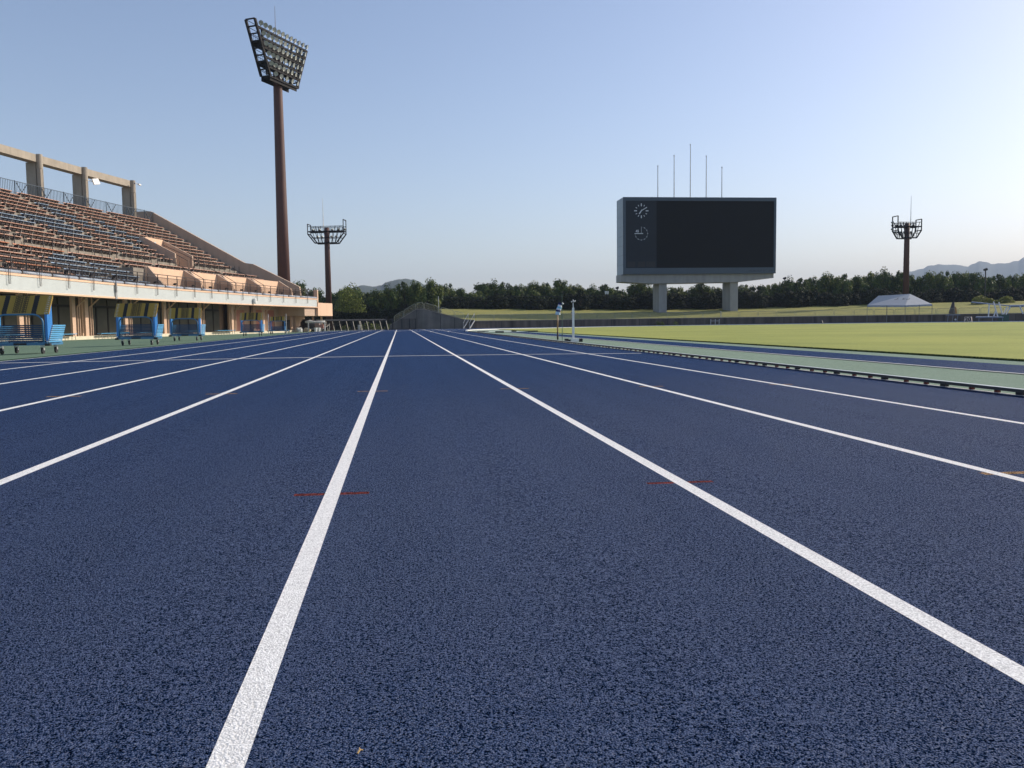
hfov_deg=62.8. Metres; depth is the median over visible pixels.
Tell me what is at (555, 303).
tree
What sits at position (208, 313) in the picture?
glass door
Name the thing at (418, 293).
tree
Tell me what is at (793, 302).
tree
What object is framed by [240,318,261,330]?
hurdle
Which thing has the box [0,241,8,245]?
seat row
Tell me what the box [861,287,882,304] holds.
tree
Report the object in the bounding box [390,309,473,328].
ramp wall
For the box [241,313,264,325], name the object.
hurdle
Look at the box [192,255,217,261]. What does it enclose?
seat row
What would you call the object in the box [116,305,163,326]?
hurdle
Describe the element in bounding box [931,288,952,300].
tree
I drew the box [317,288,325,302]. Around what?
tree
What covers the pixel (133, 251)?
seat row
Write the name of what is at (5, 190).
seat row
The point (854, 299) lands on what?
tree
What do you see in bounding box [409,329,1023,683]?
lane line
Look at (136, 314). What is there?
hurdle
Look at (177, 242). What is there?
seat row
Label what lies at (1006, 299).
bright bush
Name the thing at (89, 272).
seat row
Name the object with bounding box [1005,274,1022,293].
tree
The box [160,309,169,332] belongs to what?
glass door
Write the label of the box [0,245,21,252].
seat row
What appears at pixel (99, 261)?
seat row
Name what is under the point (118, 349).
apron edge strip
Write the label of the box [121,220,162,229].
seat row
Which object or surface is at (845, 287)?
tree
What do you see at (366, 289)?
hill
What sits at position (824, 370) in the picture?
kerb section
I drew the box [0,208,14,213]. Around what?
seat row
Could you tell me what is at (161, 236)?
seat row
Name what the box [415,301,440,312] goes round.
tree
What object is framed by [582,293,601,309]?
tree
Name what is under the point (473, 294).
tree
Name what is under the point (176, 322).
glass door
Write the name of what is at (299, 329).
crumpled sheet
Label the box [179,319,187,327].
glass door
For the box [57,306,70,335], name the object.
glass door
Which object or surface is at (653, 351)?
kerb section
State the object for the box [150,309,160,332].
glass door
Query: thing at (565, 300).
tree
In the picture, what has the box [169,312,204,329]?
hurdle
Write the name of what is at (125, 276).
seat row
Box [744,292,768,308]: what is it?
tree
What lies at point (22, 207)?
seat row
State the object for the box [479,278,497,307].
tree
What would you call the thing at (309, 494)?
lane mark
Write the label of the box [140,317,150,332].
glass door
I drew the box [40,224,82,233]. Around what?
seat row
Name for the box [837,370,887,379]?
kerb section
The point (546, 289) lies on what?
tree
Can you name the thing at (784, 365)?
kerb section
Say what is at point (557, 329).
wooden post
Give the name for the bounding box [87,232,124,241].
seat row
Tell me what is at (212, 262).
seat row
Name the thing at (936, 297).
tree
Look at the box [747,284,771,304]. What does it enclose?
tree
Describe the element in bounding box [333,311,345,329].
tree
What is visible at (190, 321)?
glass door
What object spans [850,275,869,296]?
tree
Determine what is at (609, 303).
tree
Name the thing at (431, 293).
tree
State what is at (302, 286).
tree
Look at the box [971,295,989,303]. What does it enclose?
bright bush
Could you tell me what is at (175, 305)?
transom window
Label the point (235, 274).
seat row
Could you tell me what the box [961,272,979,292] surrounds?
tree
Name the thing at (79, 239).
seat row
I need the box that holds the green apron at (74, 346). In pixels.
[0,330,349,359]
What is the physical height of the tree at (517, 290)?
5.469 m
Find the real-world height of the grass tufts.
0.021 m
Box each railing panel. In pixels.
[478,314,493,319]
[494,314,510,319]
[580,313,595,318]
[669,312,684,317]
[703,312,720,317]
[854,309,872,314]
[915,308,935,313]
[980,307,1001,313]
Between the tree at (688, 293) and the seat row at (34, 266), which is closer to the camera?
the seat row at (34, 266)
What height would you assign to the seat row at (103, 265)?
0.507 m
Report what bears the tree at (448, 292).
on the woodland floor
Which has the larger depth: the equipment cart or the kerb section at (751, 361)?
the equipment cart
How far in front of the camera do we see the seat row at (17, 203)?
71.19 m
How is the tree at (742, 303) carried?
on the grass bank
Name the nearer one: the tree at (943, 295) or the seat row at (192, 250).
the seat row at (192, 250)
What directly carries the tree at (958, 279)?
on the woodland floor
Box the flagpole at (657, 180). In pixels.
[657,165,657,196]
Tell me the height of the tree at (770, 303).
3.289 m
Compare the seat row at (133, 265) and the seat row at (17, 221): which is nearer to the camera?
the seat row at (17, 221)
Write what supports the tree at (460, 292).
on the woodland floor
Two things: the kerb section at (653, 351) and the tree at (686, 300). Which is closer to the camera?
the kerb section at (653, 351)
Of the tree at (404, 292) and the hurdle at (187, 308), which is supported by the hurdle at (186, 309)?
the hurdle at (187, 308)
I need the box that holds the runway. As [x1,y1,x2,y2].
[510,332,1023,373]
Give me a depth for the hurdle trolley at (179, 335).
31.84 m
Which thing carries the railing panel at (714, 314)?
on the curved wall at (723, 320)
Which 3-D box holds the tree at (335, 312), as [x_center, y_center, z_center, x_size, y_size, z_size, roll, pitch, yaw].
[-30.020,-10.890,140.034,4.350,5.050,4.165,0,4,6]
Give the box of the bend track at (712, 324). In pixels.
[184,321,1001,336]
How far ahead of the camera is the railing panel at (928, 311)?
129.84 m
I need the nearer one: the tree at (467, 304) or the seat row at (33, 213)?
the seat row at (33, 213)
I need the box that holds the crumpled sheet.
[295,327,302,331]
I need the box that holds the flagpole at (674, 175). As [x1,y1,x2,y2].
[673,155,674,196]
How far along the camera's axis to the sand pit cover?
53.57 m
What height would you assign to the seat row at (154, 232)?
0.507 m
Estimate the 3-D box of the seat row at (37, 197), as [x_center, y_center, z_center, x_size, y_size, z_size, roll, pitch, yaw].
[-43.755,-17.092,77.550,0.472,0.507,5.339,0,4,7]
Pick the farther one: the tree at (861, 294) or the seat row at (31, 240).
the tree at (861, 294)
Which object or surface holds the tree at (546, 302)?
on the grass bank
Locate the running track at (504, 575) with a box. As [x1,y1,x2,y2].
[0,329,1023,767]
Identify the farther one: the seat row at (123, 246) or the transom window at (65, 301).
the seat row at (123, 246)
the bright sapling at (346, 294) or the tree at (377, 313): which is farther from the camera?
the tree at (377, 313)
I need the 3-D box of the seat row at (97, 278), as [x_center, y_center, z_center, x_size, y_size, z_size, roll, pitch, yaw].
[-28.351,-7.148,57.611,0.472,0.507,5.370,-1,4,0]
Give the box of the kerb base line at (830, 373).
[484,333,1023,395]
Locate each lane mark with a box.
[294,493,324,495]
[340,492,368,494]
[647,482,673,483]
[687,481,712,482]
[1001,471,1023,473]
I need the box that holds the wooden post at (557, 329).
[557,315,558,339]
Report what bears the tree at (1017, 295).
on the woodland floor
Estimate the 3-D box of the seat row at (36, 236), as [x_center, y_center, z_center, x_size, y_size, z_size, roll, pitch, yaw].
[-35.992,-11.118,64.173,0.472,0.507,5.546,0,4,3]
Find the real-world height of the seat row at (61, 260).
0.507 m
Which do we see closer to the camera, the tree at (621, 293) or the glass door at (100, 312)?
the glass door at (100, 312)
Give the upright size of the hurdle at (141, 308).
0.670 m
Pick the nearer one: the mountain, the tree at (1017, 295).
the tree at (1017, 295)
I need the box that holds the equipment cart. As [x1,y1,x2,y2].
[305,320,325,331]
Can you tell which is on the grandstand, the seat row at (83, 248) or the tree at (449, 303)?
the seat row at (83, 248)
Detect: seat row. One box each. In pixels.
[0,188,10,192]
[0,191,19,198]
[0,195,29,203]
[0,198,38,207]
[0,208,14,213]
[0,212,25,220]
[0,216,35,225]
[0,220,45,230]
[0,229,10,234]
[0,233,22,241]
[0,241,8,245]
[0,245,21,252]
[0,250,34,257]
[0,255,47,265]
[1,202,47,212]
[4,225,55,237]
[6,261,60,270]
[10,207,56,218]
[12,243,63,254]
[16,192,59,203]
[16,232,64,243]
[20,213,65,223]
[21,268,72,275]
[25,197,66,207]
[25,249,74,259]
[27,238,75,249]
[30,218,74,228]
[34,202,75,212]
[38,256,86,264]
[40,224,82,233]
[43,207,83,217]
[49,229,91,238]
[51,212,91,221]
[51,262,97,271]
[59,235,100,243]
[60,217,99,226]
[63,202,102,212]
[64,268,108,277]
[67,252,111,260]
[69,222,108,230]
[69,240,109,248]
[71,207,109,216]
[76,274,119,280]
[78,227,115,236]
[78,257,121,265]
[79,211,117,220]
[79,246,118,255]
[87,216,125,225]
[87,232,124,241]
[89,263,118,268]
[95,237,132,245]
[96,221,132,229]
[100,268,128,274]
[103,225,139,234]
[104,242,140,249]
[106,211,149,221]
[111,230,147,236]
[113,247,148,255]
[114,216,155,225]
[114,274,139,278]
[115,259,152,266]
[119,234,138,239]
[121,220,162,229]
[122,252,156,260]
[124,263,157,268]
[127,239,142,243]
[128,224,169,233]
[136,228,176,236]
[136,244,147,247]
[144,233,183,241]
[151,237,190,245]
[155,264,187,269]
[167,242,196,248]
[177,247,203,252]
[184,251,210,256]
[190,268,220,273]
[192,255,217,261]
[194,259,223,265]
[195,262,230,269]
[222,272,255,277]
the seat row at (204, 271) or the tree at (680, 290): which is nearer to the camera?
the seat row at (204, 271)
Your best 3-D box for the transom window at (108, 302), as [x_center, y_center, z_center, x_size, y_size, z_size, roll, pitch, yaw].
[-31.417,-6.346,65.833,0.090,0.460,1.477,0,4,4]
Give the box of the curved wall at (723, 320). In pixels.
[474,313,1023,327]
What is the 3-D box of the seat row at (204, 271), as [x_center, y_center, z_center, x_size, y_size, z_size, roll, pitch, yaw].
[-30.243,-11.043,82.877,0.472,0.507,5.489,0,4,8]
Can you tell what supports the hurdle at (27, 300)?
on the hurdle at (28, 302)
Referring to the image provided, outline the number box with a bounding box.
[964,317,971,321]
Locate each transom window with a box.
[52,297,56,303]
[57,298,69,304]
[94,299,105,305]
[106,300,117,305]
[159,302,168,307]
[170,303,177,307]
[178,303,186,307]
[187,304,195,307]
[204,304,211,308]
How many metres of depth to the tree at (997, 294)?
158.79 m
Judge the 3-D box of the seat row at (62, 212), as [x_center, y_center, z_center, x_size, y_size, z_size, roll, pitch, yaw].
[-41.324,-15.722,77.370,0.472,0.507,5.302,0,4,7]
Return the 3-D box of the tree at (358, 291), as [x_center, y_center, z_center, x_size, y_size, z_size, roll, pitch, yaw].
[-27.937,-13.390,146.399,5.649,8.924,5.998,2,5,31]
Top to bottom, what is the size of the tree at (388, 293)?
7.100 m
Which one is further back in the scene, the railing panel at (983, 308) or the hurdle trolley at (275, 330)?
the railing panel at (983, 308)
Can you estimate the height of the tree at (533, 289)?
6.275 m
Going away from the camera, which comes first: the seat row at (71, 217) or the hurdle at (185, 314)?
the hurdle at (185, 314)
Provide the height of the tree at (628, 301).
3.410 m
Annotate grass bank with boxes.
[439,301,1023,320]
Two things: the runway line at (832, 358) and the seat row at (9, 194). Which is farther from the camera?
the seat row at (9, 194)
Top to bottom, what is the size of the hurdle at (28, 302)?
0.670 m
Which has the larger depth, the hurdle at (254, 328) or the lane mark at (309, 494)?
the hurdle at (254, 328)
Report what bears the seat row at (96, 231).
on the grandstand
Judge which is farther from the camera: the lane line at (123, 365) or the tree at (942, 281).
the tree at (942, 281)
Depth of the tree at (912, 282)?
168.11 m
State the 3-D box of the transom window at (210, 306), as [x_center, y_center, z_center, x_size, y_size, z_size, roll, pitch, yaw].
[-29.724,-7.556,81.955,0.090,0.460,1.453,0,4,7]
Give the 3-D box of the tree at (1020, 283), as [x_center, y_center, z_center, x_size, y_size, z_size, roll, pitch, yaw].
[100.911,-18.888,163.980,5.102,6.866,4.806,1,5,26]
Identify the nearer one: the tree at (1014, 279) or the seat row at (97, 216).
the seat row at (97, 216)
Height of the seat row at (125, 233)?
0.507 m
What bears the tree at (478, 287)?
on the woodland floor
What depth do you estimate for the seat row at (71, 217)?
77.05 m
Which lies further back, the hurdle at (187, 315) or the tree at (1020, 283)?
the tree at (1020, 283)
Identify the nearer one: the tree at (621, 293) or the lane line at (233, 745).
the lane line at (233, 745)
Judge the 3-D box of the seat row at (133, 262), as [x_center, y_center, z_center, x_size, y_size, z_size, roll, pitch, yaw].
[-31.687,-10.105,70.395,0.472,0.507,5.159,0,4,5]
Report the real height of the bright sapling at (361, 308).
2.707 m
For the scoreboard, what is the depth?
149.24 m
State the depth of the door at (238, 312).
87.52 m
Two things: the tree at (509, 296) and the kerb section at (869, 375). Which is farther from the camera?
the tree at (509, 296)
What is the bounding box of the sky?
[0,0,1023,320]
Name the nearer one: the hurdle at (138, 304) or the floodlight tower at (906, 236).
the hurdle at (138, 304)
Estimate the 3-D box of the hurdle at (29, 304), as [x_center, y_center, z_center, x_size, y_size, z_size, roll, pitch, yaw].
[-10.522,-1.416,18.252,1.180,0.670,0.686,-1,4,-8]
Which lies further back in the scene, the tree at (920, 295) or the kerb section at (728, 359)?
the tree at (920, 295)
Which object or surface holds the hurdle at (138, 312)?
on the hurdle trolley at (129, 340)
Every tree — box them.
[292,280,306,317]
[301,287,323,319]
[305,316,319,319]
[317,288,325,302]
[318,292,336,302]
[322,304,344,329]
[332,286,346,307]
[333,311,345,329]
[339,282,364,311]
[343,306,366,329]
[350,302,374,328]
[358,292,372,304]
[366,289,383,310]
[367,310,388,328]
[372,290,393,312]
[373,309,397,328]
[381,282,404,315]
[389,302,409,319]
[394,281,412,312]
[402,305,428,315]
[406,279,426,312]
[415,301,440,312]
[425,277,444,311]
[437,283,455,307]
[440,295,463,308]
[450,288,467,302]
[457,297,473,308]
[464,298,485,308]
[465,292,486,300]
[472,283,494,308]
[474,297,497,308]
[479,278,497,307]
[488,293,509,309]
[495,282,512,296]
[503,291,520,308]
[509,284,527,301]
[509,294,527,308]
[522,280,544,298]
[522,295,544,309]
[538,282,553,298]
[539,297,557,309]
[546,278,571,302]
[549,297,565,308]
[556,293,577,309]
[563,283,585,302]
[567,290,591,309]
[581,283,600,295]
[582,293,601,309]
[594,284,616,302]
[594,295,613,308]
[603,296,626,309]
[610,289,627,305]
[618,295,639,309]
[626,284,642,295]
[629,293,646,308]
[634,284,652,295]
[639,291,652,308]
[649,294,672,309]
[667,286,686,297]
[667,293,686,309]
[681,294,695,308]
[684,286,698,297]
[687,295,705,308]
[690,284,713,297]
[696,292,720,308]
[711,286,721,292]
[713,289,721,307]
[738,284,754,293]
[738,291,753,307]
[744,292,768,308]
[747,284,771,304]
[763,295,776,306]
[765,283,782,296]
[768,293,789,306]
[772,275,793,296]
[777,288,802,307]
[788,278,810,292]
[791,289,815,306]
[804,290,823,305]
[806,275,821,293]
[814,291,835,305]
[819,271,836,298]
[823,293,849,305]
[833,273,853,296]
[843,292,862,304]
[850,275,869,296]
[850,290,866,303]
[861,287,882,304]
[862,271,878,296]
[869,288,895,302]
[873,266,899,293]
[886,270,912,294]
[909,274,921,293]
[913,292,933,302]
[915,270,936,292]
[923,288,943,302]
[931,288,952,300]
[932,271,953,291]
[943,287,960,302]
[950,271,971,291]
[953,288,978,301]
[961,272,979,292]
[972,272,997,293]
[973,292,988,299]
[989,274,1011,291]
[990,288,1012,300]
[1000,286,1023,300]
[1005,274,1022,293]
[1013,273,1023,289]
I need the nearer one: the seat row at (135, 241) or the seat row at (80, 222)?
the seat row at (80, 222)
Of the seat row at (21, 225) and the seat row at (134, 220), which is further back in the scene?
the seat row at (134, 220)
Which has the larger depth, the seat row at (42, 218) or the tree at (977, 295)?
the tree at (977, 295)
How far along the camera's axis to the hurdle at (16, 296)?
18.04 m
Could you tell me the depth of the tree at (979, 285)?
162.46 m
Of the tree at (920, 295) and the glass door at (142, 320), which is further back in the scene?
the tree at (920, 295)
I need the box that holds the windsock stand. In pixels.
[555,302,563,340]
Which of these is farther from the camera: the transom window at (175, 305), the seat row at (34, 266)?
the transom window at (175, 305)
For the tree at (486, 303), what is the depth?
158.06 m
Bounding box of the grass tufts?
[583,334,1017,359]
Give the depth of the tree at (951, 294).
159.82 m
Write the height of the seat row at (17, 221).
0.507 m
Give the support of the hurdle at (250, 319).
on the hurdle trolley at (245, 332)
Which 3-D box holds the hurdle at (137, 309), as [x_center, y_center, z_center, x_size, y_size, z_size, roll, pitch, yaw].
[-11.276,-1.936,25.389,1.180,0.670,0.686,-1,4,-9]
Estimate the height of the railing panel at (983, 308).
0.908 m
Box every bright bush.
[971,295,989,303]
[986,298,995,303]
[999,296,1014,302]
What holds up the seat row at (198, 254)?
on the grandstand
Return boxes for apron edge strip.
[0,330,351,360]
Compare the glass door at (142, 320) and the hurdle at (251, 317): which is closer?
the hurdle at (251, 317)
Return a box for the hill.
[352,279,425,299]
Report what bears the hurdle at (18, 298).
on the hurdle at (27, 300)
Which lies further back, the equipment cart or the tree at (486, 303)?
the tree at (486, 303)
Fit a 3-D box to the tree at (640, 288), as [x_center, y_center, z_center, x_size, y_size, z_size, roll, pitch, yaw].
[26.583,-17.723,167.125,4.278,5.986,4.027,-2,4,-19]
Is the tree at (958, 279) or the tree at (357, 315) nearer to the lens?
the tree at (357, 315)
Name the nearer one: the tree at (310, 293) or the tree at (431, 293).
the tree at (431, 293)
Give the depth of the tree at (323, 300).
148.93 m
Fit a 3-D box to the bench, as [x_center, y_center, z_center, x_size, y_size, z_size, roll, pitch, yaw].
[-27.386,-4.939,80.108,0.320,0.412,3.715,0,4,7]
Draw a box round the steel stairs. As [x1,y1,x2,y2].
[463,313,474,328]
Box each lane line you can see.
[0,330,381,484]
[0,331,362,410]
[0,332,307,361]
[0,333,333,383]
[2,331,332,369]
[206,330,396,767]
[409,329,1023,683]
[422,329,1023,481]
[442,330,1023,423]
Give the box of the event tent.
[867,294,931,321]
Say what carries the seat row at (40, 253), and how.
on the grandstand
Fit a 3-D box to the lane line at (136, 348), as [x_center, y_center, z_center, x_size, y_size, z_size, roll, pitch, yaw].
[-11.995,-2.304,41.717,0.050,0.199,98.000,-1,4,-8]
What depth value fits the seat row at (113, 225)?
83.44 m
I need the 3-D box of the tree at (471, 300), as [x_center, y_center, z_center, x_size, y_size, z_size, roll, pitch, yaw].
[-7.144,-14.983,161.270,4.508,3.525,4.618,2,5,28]
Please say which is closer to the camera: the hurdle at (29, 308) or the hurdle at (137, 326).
the hurdle at (29, 308)
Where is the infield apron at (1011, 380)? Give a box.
[472,329,1023,393]
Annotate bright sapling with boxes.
[334,297,356,311]
[337,287,359,302]
[343,296,366,312]
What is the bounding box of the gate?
[386,317,415,329]
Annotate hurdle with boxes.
[0,295,65,326]
[0,297,64,328]
[0,299,64,330]
[0,301,63,332]
[0,303,63,334]
[0,305,62,336]
[0,307,62,338]
[0,309,62,340]
[0,311,61,342]
[114,313,161,335]
[114,314,161,336]
[115,309,162,330]
[115,310,162,332]
[115,312,162,333]
[116,303,163,325]
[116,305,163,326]
[116,306,162,328]
[116,307,162,329]
[168,315,204,332]
[168,317,204,334]
[169,308,205,325]
[169,309,205,326]
[169,310,203,327]
[169,311,201,328]
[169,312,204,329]
[169,313,204,330]
[169,314,204,331]
[239,319,261,331]
[240,314,262,326]
[240,317,263,329]
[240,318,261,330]
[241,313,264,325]
[242,316,264,328]
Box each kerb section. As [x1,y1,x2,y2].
[643,349,658,352]
[657,351,675,354]
[674,353,693,356]
[692,354,714,359]
[713,357,738,362]
[737,359,766,365]
[764,362,799,369]
[798,366,839,373]
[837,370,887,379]
[885,375,948,386]
[946,381,1023,395]
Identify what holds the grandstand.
on the green apron at (74, 346)
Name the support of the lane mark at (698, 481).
on the running track at (504, 575)
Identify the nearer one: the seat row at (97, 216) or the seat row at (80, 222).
the seat row at (80, 222)
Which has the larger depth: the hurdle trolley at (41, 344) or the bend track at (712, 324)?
the bend track at (712, 324)
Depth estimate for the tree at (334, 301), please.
146.84 m
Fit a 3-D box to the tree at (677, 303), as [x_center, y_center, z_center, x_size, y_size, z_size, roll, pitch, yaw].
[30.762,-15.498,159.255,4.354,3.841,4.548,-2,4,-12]
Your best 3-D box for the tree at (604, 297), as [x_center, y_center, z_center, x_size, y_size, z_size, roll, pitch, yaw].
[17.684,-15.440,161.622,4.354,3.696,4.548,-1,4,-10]
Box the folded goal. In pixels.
[971,302,1023,320]
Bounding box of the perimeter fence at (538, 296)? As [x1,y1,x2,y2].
[442,295,619,301]
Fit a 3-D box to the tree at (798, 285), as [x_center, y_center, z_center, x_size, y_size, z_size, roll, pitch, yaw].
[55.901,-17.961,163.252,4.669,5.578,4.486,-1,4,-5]
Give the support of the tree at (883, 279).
on the woodland floor
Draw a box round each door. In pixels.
[2,316,17,336]
[24,315,31,336]
[31,314,44,336]
[51,306,57,330]
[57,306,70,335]
[88,307,95,334]
[95,307,107,334]
[107,308,116,333]
[130,318,140,328]
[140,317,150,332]
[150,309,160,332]
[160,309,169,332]
[172,319,178,326]
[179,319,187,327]
[188,319,196,328]
[205,310,212,331]
[212,310,219,331]
[235,310,244,330]
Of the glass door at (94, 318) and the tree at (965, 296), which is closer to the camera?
the glass door at (94, 318)
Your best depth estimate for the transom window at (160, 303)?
73.41 m
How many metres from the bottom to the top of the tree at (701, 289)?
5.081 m
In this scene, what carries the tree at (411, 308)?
on the grass bank
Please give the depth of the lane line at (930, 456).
4.24 m
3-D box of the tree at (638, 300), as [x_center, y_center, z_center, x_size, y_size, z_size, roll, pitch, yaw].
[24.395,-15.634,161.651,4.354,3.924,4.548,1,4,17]
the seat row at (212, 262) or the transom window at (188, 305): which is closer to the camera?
the transom window at (188, 305)
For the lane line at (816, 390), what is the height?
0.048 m
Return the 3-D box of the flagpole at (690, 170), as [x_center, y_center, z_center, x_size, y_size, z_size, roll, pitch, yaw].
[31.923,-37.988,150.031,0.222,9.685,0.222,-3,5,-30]
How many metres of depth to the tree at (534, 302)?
157.07 m
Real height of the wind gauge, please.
1.253 m
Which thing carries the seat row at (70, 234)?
on the grandstand
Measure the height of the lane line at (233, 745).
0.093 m
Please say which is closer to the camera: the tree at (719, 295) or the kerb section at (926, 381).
the kerb section at (926, 381)
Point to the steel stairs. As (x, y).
(469, 326)
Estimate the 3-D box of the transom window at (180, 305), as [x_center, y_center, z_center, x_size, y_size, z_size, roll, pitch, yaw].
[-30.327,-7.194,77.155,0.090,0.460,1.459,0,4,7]
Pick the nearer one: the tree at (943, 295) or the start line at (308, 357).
the start line at (308, 357)
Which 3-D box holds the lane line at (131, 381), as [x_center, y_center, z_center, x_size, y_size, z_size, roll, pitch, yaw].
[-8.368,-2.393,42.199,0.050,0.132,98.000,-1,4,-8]
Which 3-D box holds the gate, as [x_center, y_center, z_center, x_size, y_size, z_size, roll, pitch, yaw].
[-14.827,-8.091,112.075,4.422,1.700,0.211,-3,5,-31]
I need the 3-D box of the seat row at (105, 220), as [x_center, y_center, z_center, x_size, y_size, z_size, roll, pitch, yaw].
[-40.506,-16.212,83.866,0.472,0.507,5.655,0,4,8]
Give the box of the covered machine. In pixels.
[299,318,323,331]
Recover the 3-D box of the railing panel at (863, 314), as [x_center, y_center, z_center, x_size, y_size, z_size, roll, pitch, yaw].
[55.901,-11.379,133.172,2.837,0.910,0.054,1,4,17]
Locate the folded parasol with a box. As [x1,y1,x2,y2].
[949,302,956,313]
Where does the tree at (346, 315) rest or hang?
on the ground
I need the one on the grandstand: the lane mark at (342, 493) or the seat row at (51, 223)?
the seat row at (51, 223)
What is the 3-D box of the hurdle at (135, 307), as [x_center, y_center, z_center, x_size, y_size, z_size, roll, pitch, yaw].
[-11.289,-2.026,25.451,1.180,0.670,0.686,-1,4,-9]
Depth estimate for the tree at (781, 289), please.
166.11 m
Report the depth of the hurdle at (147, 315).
24.97 m
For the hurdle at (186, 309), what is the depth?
31.96 m
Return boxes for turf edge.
[517,330,1023,361]
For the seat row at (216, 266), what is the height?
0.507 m
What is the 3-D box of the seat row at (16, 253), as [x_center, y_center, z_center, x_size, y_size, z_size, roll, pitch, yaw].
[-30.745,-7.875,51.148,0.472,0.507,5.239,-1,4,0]
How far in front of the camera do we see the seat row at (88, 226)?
77.00 m
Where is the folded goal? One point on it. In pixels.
(1002, 316)
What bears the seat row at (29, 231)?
on the grandstand
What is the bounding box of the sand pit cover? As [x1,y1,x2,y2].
[489,330,525,331]
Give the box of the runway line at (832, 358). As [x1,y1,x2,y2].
[509,332,1023,373]
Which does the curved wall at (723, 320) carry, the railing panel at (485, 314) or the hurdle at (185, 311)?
the railing panel at (485, 314)
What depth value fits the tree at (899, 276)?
163.07 m
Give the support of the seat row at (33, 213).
on the grandstand
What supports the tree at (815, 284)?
on the woodland floor
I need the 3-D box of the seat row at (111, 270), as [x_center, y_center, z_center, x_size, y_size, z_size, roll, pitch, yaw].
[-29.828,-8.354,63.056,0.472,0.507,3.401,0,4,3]
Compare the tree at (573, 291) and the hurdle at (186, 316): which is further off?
the tree at (573, 291)
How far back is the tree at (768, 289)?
167.47 m
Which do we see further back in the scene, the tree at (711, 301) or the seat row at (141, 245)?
the tree at (711, 301)
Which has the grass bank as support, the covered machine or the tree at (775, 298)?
the tree at (775, 298)
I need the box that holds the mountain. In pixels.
[885,258,1023,315]
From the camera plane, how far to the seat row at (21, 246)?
57.08 m
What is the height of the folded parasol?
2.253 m
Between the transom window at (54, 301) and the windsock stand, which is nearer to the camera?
the windsock stand
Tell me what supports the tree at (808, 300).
on the grass bank
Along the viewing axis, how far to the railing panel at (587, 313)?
133.57 m
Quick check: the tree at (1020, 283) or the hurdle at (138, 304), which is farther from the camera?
the tree at (1020, 283)
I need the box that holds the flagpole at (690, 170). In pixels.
[690,144,690,196]
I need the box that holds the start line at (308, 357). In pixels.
[26,353,623,362]
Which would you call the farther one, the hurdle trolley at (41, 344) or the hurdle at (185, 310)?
the hurdle at (185, 310)
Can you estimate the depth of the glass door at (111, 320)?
65.61 m
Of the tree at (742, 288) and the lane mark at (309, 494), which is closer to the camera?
the lane mark at (309, 494)
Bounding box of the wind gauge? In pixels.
[564,300,582,341]
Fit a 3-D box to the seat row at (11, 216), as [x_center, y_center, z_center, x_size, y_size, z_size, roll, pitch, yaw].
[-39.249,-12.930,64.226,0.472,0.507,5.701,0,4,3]
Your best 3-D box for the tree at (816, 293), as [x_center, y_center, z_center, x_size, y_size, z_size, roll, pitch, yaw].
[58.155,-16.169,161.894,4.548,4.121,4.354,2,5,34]
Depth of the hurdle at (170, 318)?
31.87 m
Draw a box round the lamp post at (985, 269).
[983,268,987,297]
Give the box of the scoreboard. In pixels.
[616,197,776,312]
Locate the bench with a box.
[215,330,234,334]
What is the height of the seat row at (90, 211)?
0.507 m
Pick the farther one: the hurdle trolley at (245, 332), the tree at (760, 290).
the tree at (760, 290)
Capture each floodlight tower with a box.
[244,17,307,281]
[307,198,346,329]
[891,215,921,293]
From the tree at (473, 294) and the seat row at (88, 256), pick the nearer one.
the seat row at (88, 256)
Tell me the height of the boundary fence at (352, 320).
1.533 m
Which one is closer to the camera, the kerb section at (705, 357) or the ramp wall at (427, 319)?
the kerb section at (705, 357)
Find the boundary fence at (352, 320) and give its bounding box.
[318,319,388,330]
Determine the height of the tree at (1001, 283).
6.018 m
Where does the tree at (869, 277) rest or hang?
on the woodland floor
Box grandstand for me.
[0,144,332,340]
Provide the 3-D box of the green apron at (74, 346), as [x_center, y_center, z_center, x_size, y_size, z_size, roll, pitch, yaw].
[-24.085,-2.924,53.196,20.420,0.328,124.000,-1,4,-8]
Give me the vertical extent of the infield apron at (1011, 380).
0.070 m
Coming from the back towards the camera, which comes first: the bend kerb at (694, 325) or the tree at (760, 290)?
the tree at (760, 290)
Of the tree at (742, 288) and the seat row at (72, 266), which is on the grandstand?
the seat row at (72, 266)
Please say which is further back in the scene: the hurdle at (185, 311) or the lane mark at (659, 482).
the hurdle at (185, 311)
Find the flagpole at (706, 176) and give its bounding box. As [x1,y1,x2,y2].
[706,156,706,196]
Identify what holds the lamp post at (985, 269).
on the grass bank
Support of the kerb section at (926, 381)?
on the running track at (504, 575)
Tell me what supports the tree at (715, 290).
on the woodland floor
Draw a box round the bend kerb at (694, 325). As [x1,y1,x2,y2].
[465,321,1023,331]
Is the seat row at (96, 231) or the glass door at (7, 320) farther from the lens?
the seat row at (96, 231)
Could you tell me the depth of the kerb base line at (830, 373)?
8.57 m
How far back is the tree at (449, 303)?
157.30 m
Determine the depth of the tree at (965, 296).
157.20 m
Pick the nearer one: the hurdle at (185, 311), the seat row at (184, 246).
the hurdle at (185, 311)
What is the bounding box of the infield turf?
[502,322,1023,358]
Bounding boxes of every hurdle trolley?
[0,314,62,353]
[115,316,161,344]
[169,318,204,340]
[240,320,263,335]
[267,321,288,333]
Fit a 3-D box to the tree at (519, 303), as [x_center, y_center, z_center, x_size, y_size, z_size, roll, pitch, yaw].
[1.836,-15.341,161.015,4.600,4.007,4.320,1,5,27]
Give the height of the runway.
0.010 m
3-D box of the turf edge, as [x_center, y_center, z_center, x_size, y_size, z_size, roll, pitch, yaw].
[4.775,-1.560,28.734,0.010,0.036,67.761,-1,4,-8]
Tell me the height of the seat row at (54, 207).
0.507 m
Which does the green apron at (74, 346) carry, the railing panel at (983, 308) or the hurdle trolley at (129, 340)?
the hurdle trolley at (129, 340)
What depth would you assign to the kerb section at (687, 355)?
13.74 m
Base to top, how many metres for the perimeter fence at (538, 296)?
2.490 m

